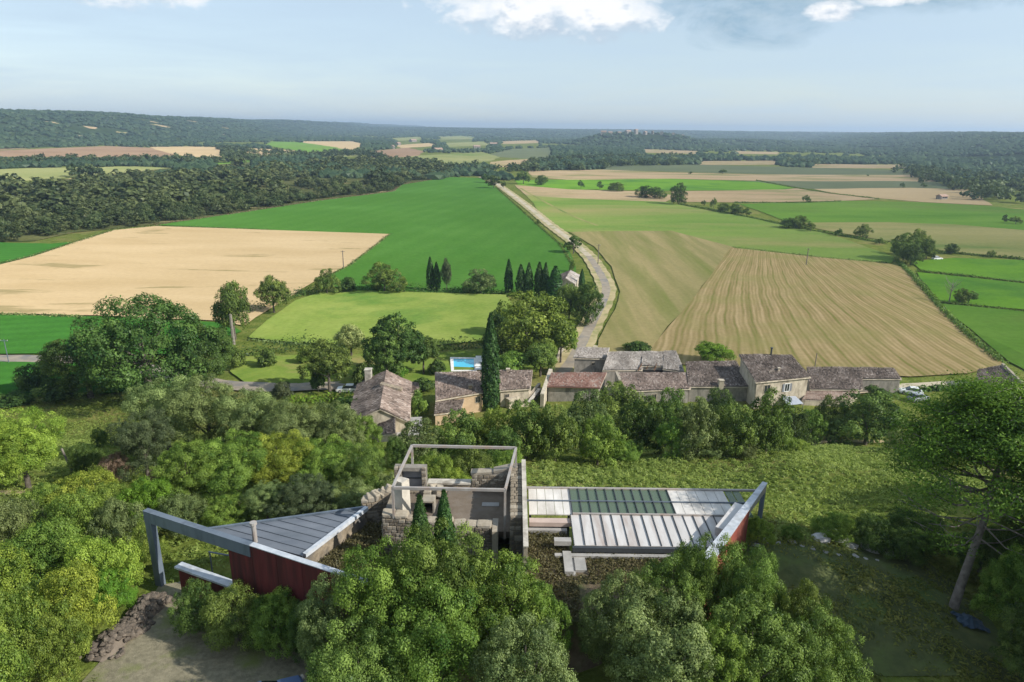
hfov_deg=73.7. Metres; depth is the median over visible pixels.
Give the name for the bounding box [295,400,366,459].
broadleaf tree
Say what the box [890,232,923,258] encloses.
broadleaf tree
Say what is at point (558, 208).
tractor track
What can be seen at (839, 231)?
broadleaf tree
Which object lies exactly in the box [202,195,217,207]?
oak tree
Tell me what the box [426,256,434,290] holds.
cypress tree
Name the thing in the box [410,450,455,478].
shrub
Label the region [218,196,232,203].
oak tree
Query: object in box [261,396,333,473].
broadleaf tree
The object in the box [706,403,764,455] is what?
broadleaf tree
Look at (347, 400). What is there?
shrub
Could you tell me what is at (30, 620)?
shrub
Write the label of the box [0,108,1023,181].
woodland
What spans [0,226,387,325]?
stubble field
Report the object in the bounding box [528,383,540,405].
garden wall
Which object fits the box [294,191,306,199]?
oak tree
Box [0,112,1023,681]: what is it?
ground
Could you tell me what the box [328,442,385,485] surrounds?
broadleaf tree
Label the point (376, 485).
shrub
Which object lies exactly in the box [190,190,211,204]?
oak tree
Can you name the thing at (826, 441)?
footpath
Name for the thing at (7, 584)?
shrub
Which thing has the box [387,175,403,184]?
oak tree
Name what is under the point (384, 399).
gabled house
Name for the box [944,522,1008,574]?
broadleaf tree
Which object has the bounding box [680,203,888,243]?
hedge
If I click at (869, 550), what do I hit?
boulder
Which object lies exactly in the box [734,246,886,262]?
grass margin
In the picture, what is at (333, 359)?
broadleaf tree
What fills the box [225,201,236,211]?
oak tree
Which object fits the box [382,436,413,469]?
shrub
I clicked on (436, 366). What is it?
shrub
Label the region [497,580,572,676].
broadleaf tree
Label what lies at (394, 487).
steel frame
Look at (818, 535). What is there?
boulder
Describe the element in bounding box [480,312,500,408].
cypress tree
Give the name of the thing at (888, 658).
grass
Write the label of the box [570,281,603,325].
broadleaf tree
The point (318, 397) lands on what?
hedge
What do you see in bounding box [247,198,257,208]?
oak tree
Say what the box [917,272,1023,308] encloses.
bright pasture
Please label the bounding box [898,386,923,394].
parked car
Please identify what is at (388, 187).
oak tree
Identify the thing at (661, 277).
hay meadow
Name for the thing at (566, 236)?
farm track
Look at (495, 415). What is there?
broadleaf tree
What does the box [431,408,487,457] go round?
broadleaf tree
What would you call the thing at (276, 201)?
oak tree
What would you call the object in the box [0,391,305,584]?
grass
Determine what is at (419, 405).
shrub
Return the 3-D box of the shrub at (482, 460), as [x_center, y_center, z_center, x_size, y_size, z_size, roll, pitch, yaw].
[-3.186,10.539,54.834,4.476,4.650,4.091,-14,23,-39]
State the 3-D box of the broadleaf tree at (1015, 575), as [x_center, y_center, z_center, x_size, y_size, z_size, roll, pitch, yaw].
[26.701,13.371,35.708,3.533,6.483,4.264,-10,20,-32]
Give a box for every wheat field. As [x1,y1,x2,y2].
[151,146,294,157]
[303,141,360,148]
[393,137,420,140]
[398,143,434,147]
[439,136,472,139]
[490,159,529,166]
[502,140,537,143]
[529,170,934,181]
[644,149,696,153]
[671,188,873,201]
[699,161,775,164]
[737,151,778,153]
[812,164,904,167]
[816,188,991,204]
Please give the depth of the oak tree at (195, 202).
403.59 m
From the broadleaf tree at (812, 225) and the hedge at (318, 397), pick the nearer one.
the hedge at (318, 397)
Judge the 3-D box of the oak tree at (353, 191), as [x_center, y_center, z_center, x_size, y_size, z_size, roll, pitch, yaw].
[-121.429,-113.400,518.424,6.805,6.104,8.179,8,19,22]
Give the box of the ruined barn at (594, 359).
[573,347,683,385]
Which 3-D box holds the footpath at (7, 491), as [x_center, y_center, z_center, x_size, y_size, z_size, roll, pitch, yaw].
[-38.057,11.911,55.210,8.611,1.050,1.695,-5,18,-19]
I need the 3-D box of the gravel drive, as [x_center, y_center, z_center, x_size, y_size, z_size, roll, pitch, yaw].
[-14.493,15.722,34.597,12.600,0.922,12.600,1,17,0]
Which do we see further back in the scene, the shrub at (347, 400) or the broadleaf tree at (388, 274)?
the broadleaf tree at (388, 274)
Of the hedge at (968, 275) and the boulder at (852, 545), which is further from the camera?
the hedge at (968, 275)
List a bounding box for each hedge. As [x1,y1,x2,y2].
[1,311,85,317]
[238,329,369,355]
[243,285,334,311]
[286,390,352,404]
[334,393,352,405]
[337,279,521,296]
[431,336,482,350]
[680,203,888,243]
[732,200,840,202]
[756,180,879,198]
[891,239,1023,259]
[894,257,1008,363]
[916,269,1023,282]
[918,382,962,391]
[935,300,1023,310]
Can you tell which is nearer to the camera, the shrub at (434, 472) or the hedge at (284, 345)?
the shrub at (434, 472)
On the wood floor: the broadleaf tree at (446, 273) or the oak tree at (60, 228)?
the oak tree at (60, 228)
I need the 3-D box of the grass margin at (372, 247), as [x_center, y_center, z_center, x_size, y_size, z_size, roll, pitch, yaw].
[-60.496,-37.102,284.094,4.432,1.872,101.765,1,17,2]
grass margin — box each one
[0,224,154,263]
[153,176,449,224]
[160,225,273,229]
[243,336,341,345]
[328,233,390,274]
[497,188,573,270]
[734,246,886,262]
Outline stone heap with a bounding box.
[78,591,176,661]
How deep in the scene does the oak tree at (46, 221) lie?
317.71 m
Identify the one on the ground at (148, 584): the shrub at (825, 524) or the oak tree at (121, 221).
the shrub at (825, 524)
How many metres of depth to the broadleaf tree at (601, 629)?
30.12 m
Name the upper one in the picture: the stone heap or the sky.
the sky
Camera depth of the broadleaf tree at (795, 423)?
99.06 m
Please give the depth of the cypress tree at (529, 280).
210.80 m
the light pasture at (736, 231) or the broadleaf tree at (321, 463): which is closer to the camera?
the broadleaf tree at (321, 463)
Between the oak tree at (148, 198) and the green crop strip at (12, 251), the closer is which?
the green crop strip at (12, 251)
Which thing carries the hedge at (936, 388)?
on the ground at (148, 584)
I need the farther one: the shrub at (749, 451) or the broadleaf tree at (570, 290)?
the broadleaf tree at (570, 290)
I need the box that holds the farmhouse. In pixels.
[738,347,810,408]
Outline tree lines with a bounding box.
[0,143,1023,201]
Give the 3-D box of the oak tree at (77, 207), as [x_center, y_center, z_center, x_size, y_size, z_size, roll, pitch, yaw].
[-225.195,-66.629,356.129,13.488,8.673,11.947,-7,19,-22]
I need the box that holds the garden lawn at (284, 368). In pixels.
[230,348,543,384]
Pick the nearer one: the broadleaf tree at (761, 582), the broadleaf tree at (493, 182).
the broadleaf tree at (761, 582)
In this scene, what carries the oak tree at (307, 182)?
on the wood floor
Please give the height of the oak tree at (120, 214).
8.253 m
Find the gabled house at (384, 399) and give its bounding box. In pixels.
[348,368,421,441]
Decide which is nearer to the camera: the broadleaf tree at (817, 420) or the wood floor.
the broadleaf tree at (817, 420)
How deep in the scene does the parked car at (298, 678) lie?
31.70 m
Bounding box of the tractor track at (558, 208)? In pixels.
[520,188,596,224]
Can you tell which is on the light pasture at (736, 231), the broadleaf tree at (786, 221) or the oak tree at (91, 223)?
the broadleaf tree at (786, 221)
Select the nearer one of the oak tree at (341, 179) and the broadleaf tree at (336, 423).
the broadleaf tree at (336, 423)
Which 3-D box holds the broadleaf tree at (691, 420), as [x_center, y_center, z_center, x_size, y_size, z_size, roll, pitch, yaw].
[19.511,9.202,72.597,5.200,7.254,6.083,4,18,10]
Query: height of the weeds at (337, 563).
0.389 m
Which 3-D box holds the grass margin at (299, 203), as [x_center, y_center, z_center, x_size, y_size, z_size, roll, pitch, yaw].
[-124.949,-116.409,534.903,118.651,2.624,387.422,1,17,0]
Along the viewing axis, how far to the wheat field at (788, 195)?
548.71 m
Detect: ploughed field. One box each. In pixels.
[0,146,174,156]
[371,148,422,157]
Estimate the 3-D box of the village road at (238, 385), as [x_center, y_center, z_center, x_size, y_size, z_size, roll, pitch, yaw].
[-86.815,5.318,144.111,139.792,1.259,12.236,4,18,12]
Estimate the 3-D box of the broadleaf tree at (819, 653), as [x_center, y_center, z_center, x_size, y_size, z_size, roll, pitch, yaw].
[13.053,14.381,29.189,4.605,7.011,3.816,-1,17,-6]
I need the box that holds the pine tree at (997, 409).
[869,365,1023,610]
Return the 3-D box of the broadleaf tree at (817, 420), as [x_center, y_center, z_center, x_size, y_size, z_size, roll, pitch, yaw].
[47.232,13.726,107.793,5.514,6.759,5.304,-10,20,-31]
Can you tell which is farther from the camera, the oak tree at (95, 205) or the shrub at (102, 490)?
the oak tree at (95, 205)
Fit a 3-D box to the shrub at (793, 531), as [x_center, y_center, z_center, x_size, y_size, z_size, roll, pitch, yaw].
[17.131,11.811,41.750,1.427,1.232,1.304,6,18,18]
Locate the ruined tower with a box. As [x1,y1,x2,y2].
[361,459,527,595]
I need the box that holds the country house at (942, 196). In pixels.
[936,194,948,198]
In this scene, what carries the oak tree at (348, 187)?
on the wood floor
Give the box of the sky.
[0,0,1023,131]
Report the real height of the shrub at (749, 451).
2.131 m
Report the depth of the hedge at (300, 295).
208.71 m
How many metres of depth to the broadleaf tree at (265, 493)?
45.70 m
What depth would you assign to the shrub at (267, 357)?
144.68 m
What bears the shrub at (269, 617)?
on the ground at (148, 584)
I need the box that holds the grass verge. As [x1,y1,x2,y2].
[479,177,616,373]
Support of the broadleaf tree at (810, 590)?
on the ground at (148, 584)
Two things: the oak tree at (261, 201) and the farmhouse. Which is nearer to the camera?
the farmhouse
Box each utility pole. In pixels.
[0,339,8,361]
[61,448,72,472]
[229,314,235,344]
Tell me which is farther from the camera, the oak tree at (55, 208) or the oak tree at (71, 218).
the oak tree at (55, 208)
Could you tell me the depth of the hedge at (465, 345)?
160.09 m
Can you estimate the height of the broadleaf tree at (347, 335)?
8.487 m
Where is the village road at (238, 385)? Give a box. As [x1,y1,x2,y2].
[0,355,344,390]
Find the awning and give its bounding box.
[783,396,802,407]
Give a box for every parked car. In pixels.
[259,674,304,681]
[336,383,355,392]
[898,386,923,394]
[906,392,929,401]
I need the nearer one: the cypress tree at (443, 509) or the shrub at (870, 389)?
the cypress tree at (443, 509)
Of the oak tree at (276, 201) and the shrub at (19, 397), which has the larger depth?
the oak tree at (276, 201)
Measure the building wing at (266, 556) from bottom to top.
6.300 m
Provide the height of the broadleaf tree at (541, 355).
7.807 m
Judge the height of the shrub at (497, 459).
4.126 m
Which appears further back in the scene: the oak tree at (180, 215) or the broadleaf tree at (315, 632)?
the oak tree at (180, 215)
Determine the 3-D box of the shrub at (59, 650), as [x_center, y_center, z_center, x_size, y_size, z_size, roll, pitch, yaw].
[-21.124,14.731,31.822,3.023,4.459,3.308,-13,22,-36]
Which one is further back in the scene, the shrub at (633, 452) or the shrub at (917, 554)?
the shrub at (633, 452)
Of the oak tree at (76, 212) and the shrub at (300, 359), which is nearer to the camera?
the shrub at (300, 359)
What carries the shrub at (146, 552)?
on the ground at (148, 584)
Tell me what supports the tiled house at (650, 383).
on the ground at (148, 584)
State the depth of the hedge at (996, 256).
291.64 m
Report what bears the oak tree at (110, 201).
on the wood floor
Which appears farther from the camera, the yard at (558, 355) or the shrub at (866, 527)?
the yard at (558, 355)
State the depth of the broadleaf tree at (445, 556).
30.25 m
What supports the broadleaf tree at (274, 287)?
on the ground at (148, 584)
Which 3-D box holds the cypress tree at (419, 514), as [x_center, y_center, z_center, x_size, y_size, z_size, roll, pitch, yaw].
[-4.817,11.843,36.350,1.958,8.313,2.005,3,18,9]
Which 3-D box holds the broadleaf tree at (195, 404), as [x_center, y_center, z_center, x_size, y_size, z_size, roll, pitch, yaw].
[-28.545,7.510,63.733,8.764,9.187,7.262,-10,20,-31]
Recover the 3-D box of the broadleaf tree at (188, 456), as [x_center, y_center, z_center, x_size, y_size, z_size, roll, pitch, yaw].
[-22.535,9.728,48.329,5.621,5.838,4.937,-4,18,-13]
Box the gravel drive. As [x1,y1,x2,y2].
[82,582,330,681]
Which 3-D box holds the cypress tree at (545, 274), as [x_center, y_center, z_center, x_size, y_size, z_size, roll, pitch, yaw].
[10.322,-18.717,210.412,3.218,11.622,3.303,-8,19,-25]
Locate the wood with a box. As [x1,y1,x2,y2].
[0,154,453,215]
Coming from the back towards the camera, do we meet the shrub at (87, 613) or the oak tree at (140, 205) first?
the oak tree at (140, 205)
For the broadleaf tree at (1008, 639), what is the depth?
31.71 m
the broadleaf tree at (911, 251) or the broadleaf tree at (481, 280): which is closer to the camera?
the broadleaf tree at (481, 280)
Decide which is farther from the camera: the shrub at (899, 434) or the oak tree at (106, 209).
the oak tree at (106, 209)
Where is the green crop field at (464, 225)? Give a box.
[161,177,575,292]
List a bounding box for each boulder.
[812,532,830,543]
[845,542,858,549]
[860,542,878,553]
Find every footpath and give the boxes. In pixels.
[0,483,94,494]
[684,439,884,451]
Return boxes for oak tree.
[0,205,25,215]
[0,208,23,218]
[0,223,23,239]
[6,206,41,222]
[11,218,41,233]
[31,212,65,225]
[33,217,55,232]
[36,333,139,398]
[40,226,58,234]
[42,204,69,215]
[53,223,69,231]
[62,214,79,225]
[63,291,221,401]
[65,209,85,221]
[67,204,91,219]
[70,197,93,209]
[71,219,82,229]
[82,215,95,227]
[85,198,103,209]
[85,216,101,229]
[91,210,108,220]
[96,216,114,227]
[100,197,126,204]
[100,205,116,213]
[106,207,133,221]
[114,217,127,224]
[123,203,138,210]
[125,215,142,226]
[132,205,153,222]
[135,202,153,215]
[137,209,159,222]
[138,194,160,205]
[150,192,171,201]
[150,198,180,208]
[153,208,161,217]
[154,199,178,215]
[160,211,175,219]
[161,324,234,392]
[163,200,174,209]
[170,211,185,219]
[179,207,195,218]
[189,199,201,208]
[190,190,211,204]
[194,209,205,216]
[196,206,209,212]
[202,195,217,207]
[206,209,216,214]
[207,198,233,211]
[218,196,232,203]
[219,206,232,212]
[223,189,245,200]
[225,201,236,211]
[230,191,248,203]
[235,199,250,209]
[244,193,259,202]
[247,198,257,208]
[254,195,269,206]
[262,192,277,204]
[266,195,283,205]
[274,188,284,196]
[285,175,295,179]
[285,187,301,194]
[286,194,297,202]
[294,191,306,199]
[299,177,314,187]
[305,192,315,199]
[308,182,315,188]
[310,192,321,198]
[317,183,332,192]
[320,190,332,196]
[324,184,336,196]
[331,180,346,193]
[333,174,346,183]
[340,181,352,193]
[347,189,356,194]
[349,180,362,188]
[358,188,366,194]
[365,183,375,192]
[372,180,379,188]
[376,185,384,190]
[385,183,393,190]
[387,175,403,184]
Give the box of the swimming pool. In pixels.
[450,357,476,370]
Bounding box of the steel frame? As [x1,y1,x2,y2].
[391,444,516,538]
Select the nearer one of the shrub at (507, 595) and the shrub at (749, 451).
the shrub at (507, 595)
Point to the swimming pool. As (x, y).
(462, 361)
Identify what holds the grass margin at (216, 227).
on the ground at (148, 584)
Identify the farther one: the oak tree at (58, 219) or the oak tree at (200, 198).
the oak tree at (200, 198)
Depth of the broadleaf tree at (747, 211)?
417.94 m
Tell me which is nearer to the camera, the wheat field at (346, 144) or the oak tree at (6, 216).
the oak tree at (6, 216)
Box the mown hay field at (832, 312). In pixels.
[651,248,1001,375]
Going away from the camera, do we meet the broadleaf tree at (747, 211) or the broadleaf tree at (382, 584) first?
the broadleaf tree at (382, 584)
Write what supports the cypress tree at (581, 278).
on the ground at (148, 584)
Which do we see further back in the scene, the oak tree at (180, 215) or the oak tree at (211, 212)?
the oak tree at (211, 212)
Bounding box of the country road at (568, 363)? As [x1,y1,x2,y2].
[556,256,610,372]
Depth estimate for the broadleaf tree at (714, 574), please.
30.98 m
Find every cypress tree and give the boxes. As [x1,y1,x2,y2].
[409,494,434,622]
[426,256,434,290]
[432,262,441,290]
[433,489,459,563]
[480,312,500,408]
[504,259,513,292]
[515,264,525,293]
[524,262,533,295]
[533,262,544,296]
[540,262,549,295]
[546,266,562,296]
[578,269,584,285]
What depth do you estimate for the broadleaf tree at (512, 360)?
139.53 m
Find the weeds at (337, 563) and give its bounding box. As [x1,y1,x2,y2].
[317,520,382,577]
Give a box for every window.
[475,396,480,402]
[763,384,770,393]
[782,383,791,391]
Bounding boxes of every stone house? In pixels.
[434,371,483,424]
[499,368,532,408]
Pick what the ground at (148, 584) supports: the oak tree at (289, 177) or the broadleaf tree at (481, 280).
the broadleaf tree at (481, 280)
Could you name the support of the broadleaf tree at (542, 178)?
on the pasture at (664, 184)
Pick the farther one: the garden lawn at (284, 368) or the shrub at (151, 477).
the garden lawn at (284, 368)
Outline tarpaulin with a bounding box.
[950,611,990,632]
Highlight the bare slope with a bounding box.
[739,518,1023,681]
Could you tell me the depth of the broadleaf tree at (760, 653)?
27.75 m
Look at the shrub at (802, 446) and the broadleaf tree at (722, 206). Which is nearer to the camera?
the shrub at (802, 446)
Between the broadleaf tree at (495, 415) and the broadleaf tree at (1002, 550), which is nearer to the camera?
the broadleaf tree at (1002, 550)
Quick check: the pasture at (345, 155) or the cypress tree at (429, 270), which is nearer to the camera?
the cypress tree at (429, 270)
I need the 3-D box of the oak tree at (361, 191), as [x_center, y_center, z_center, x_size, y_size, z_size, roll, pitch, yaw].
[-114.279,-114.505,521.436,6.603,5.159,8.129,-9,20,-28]
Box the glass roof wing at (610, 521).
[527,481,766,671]
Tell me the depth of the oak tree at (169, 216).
365.86 m
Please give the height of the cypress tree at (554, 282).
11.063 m
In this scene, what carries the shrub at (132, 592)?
on the ground at (148, 584)
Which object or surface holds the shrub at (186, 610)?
on the ground at (148, 584)
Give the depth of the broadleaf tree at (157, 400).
66.49 m
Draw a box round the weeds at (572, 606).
[527,531,685,619]
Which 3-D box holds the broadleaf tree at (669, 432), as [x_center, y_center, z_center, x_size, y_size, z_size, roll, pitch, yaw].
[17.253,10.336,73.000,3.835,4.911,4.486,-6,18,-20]
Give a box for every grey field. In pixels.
[603,165,911,174]
[756,181,951,188]
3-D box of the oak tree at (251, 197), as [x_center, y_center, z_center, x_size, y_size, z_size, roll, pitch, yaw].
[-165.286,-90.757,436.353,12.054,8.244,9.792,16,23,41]
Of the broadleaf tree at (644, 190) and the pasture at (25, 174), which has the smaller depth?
the broadleaf tree at (644, 190)
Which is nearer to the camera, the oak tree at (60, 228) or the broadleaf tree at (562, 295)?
the broadleaf tree at (562, 295)
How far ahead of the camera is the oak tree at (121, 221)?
348.88 m
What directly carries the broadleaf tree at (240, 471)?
on the ground at (148, 584)
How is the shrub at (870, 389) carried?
on the ground at (148, 584)
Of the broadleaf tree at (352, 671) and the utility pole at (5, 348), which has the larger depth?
the utility pole at (5, 348)
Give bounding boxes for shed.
[557,270,579,290]
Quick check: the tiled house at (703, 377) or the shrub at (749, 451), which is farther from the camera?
the tiled house at (703, 377)
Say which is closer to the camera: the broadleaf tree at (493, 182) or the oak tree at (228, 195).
the oak tree at (228, 195)
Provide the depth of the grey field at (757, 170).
917.51 m
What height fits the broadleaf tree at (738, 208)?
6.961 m
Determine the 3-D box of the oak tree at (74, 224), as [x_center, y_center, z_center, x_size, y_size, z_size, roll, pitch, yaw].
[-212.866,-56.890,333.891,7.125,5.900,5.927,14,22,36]
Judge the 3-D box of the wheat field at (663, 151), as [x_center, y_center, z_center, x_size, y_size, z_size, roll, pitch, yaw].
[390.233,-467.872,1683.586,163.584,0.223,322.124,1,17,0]
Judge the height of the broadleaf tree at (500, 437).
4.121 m
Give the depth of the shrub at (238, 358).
143.27 m
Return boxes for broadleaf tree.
[0,404,67,488]
[104,407,175,482]
[119,374,208,454]
[149,438,232,509]
[155,372,250,453]
[190,428,270,503]
[210,279,249,339]
[210,386,291,453]
[236,479,293,521]
[248,429,314,500]
[252,275,290,312]
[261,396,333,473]
[261,472,338,516]
[287,433,358,490]
[294,569,377,670]
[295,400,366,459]
[296,338,353,393]
[304,612,417,681]
[313,268,341,292]
[325,476,376,509]
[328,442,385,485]
[330,534,444,679]
[333,324,365,355]
[338,413,384,462]
[340,277,355,290]
[351,361,373,384]
[360,261,407,291]
[360,570,491,681]
[361,311,428,363]
[364,331,408,374]
[384,515,496,679]
[392,417,450,464]
[409,333,439,373]
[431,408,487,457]
[440,257,451,290]
[449,548,560,678]
[462,268,496,293]
[468,610,578,681]
[475,405,512,456]
[480,324,508,355]
[481,173,489,180]
[484,175,500,187]
[485,426,521,460]
[487,308,514,328]
[495,399,552,458]
[496,290,578,352]
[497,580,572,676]
[498,349,531,370]
[516,170,530,183]
[524,341,557,376]
[527,404,581,460]
[534,175,547,184]
[544,318,577,362]
[551,290,571,315]
[558,283,580,319]
[559,389,614,452]
[563,235,581,252]
[569,258,574,270]
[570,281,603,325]
[576,413,626,468]
[576,569,664,681]
[591,380,646,444]
[604,586,741,681]
[607,182,624,190]
[615,395,663,454]
[628,551,717,671]
[634,185,653,197]
[647,187,667,197]
[649,387,684,445]
[651,416,689,459]
[669,182,687,203]
[670,396,719,460]
[673,530,740,628]
[673,617,759,681]
[697,386,740,432]
[697,588,814,681]
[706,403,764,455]
[710,199,716,207]
[715,540,792,646]
[717,203,729,210]
[725,203,745,213]
[743,207,751,214]
[746,386,798,453]
[754,577,834,681]
[768,405,812,448]
[774,596,873,681]
[779,217,796,228]
[792,215,810,228]
[795,409,828,445]
[802,195,811,201]
[804,222,815,230]
[812,393,849,439]
[823,389,907,447]
[834,228,842,235]
[853,224,873,237]
[875,237,883,243]
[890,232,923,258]
[898,244,925,264]
[908,228,934,251]
[920,238,937,258]
[944,243,959,253]
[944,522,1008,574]
[953,288,970,302]
[967,291,978,302]
[970,541,1023,635]
[979,506,1023,565]
[987,250,996,256]
[989,600,1023,679]
[1002,214,1008,221]
[1009,216,1023,223]
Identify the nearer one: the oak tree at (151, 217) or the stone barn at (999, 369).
the stone barn at (999, 369)
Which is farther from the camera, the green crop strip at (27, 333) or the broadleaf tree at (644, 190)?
the broadleaf tree at (644, 190)
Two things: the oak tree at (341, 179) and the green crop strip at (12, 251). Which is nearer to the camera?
the green crop strip at (12, 251)
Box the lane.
[806,381,1023,392]
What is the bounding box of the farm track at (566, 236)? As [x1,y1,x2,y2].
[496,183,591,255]
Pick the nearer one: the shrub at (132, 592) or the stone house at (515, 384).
the shrub at (132, 592)
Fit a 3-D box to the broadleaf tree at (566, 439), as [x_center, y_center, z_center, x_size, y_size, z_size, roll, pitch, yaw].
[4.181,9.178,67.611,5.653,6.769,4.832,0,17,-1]
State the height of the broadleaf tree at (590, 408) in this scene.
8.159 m
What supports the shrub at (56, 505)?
on the ground at (148, 584)
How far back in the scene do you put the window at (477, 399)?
120.27 m
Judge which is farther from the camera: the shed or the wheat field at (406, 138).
the wheat field at (406, 138)
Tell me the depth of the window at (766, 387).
125.06 m
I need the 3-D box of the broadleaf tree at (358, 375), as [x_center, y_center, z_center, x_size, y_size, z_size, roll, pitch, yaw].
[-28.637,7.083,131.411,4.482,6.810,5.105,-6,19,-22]
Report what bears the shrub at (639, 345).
on the hay meadow at (661, 277)
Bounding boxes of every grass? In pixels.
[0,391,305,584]
[524,436,998,548]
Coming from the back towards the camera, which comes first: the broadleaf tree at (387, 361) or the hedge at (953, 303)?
the hedge at (953, 303)
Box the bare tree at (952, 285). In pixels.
[944,277,960,301]
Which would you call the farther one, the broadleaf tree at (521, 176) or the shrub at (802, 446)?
the broadleaf tree at (521, 176)
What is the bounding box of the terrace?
[476,356,481,369]
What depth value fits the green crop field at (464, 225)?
353.42 m
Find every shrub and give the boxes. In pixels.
[0,389,35,407]
[0,420,24,484]
[0,493,50,561]
[0,514,85,601]
[0,540,58,625]
[0,581,71,681]
[0,630,35,681]
[9,486,114,562]
[11,361,51,391]
[11,557,119,642]
[15,480,73,514]
[20,610,93,681]
[29,376,78,402]
[39,465,124,521]
[49,535,145,615]
[66,441,104,477]
[80,565,139,609]
[82,496,147,551]
[83,482,149,535]
[90,427,109,448]
[97,450,134,480]
[114,474,174,529]
[116,522,170,568]
[140,466,173,494]
[147,491,208,538]
[166,577,224,636]
[197,490,253,526]
[198,578,268,651]
[226,345,246,367]
[241,586,299,660]
[254,347,276,365]
[269,381,293,397]
[281,599,329,663]
[295,346,311,363]
[309,372,325,391]
[335,397,356,410]
[353,476,384,506]
[373,471,393,488]
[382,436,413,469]
[389,364,409,377]
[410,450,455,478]
[411,388,429,416]
[413,376,434,391]
[427,358,446,374]
[438,467,471,480]
[441,443,495,478]
[491,447,529,483]
[492,571,520,607]
[613,439,642,461]
[622,341,651,350]
[690,439,722,458]
[694,341,736,361]
[735,441,758,459]
[746,515,776,545]
[780,524,803,540]
[787,438,810,451]
[807,510,856,547]
[847,512,903,552]
[864,384,901,401]
[876,506,952,555]
[880,524,937,566]
[884,429,912,447]
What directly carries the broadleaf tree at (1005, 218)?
on the green pasture at (909, 212)
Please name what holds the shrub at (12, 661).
on the ground at (148, 584)
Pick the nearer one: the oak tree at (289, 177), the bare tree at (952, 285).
the bare tree at (952, 285)
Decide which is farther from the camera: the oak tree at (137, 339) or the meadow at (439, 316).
the meadow at (439, 316)
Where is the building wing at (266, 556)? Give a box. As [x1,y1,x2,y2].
[143,506,387,643]
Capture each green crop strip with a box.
[0,242,69,263]
[0,314,240,353]
[0,361,143,395]
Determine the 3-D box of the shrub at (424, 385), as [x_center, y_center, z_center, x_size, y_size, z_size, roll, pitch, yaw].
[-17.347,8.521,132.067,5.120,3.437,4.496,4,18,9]
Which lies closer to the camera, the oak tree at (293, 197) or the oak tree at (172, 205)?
the oak tree at (172, 205)
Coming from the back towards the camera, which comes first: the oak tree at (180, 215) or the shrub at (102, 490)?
the oak tree at (180, 215)
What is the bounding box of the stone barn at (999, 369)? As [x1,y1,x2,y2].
[976,363,1022,385]
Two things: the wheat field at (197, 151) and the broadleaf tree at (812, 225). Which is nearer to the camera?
the broadleaf tree at (812, 225)
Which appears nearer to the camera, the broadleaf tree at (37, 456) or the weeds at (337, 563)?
the weeds at (337, 563)
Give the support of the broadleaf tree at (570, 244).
on the ground at (148, 584)
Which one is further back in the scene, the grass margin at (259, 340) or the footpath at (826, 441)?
the grass margin at (259, 340)
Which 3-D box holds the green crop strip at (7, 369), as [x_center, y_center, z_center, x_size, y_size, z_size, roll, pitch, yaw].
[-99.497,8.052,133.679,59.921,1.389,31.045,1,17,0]
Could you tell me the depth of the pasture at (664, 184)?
652.47 m
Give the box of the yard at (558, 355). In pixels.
[554,345,617,395]
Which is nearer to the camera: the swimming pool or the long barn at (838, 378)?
the long barn at (838, 378)
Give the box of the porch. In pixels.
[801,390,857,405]
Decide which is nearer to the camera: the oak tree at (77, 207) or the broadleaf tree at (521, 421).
the broadleaf tree at (521, 421)
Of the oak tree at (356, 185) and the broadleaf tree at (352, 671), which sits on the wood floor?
the oak tree at (356, 185)
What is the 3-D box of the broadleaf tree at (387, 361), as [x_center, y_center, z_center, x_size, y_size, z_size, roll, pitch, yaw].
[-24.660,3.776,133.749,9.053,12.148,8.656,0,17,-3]
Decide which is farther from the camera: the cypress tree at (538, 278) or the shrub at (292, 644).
the cypress tree at (538, 278)
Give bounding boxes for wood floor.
[0,158,429,241]
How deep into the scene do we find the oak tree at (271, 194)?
441.22 m
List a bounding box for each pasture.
[0,166,163,180]
[217,160,249,163]
[267,141,342,151]
[324,154,356,156]
[399,152,499,163]
[446,141,487,146]
[490,148,550,158]
[515,179,790,190]
[515,185,675,201]
[527,196,894,262]
[741,201,1023,229]
[806,222,1023,258]
[914,258,1023,281]
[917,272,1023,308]
[943,304,1023,368]
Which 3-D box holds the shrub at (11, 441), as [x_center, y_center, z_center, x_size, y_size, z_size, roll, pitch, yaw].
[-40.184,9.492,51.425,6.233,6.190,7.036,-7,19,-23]
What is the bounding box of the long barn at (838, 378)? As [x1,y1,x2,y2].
[806,366,901,393]
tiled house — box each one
[540,369,606,407]
[615,371,690,402]
[685,360,747,401]
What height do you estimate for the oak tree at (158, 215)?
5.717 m
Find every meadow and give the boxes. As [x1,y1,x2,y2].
[249,290,512,344]
[570,231,732,352]
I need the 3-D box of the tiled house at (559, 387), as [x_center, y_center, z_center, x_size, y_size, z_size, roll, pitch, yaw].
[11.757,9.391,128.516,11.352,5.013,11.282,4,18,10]
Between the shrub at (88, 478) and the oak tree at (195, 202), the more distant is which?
the oak tree at (195, 202)
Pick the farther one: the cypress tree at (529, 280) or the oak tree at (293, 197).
the oak tree at (293, 197)
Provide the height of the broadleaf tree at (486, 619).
7.846 m
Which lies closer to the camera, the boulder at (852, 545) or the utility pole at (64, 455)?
the boulder at (852, 545)
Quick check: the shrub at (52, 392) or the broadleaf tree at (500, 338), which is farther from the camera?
the broadleaf tree at (500, 338)
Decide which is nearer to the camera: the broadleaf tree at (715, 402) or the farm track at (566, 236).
the broadleaf tree at (715, 402)
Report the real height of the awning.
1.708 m

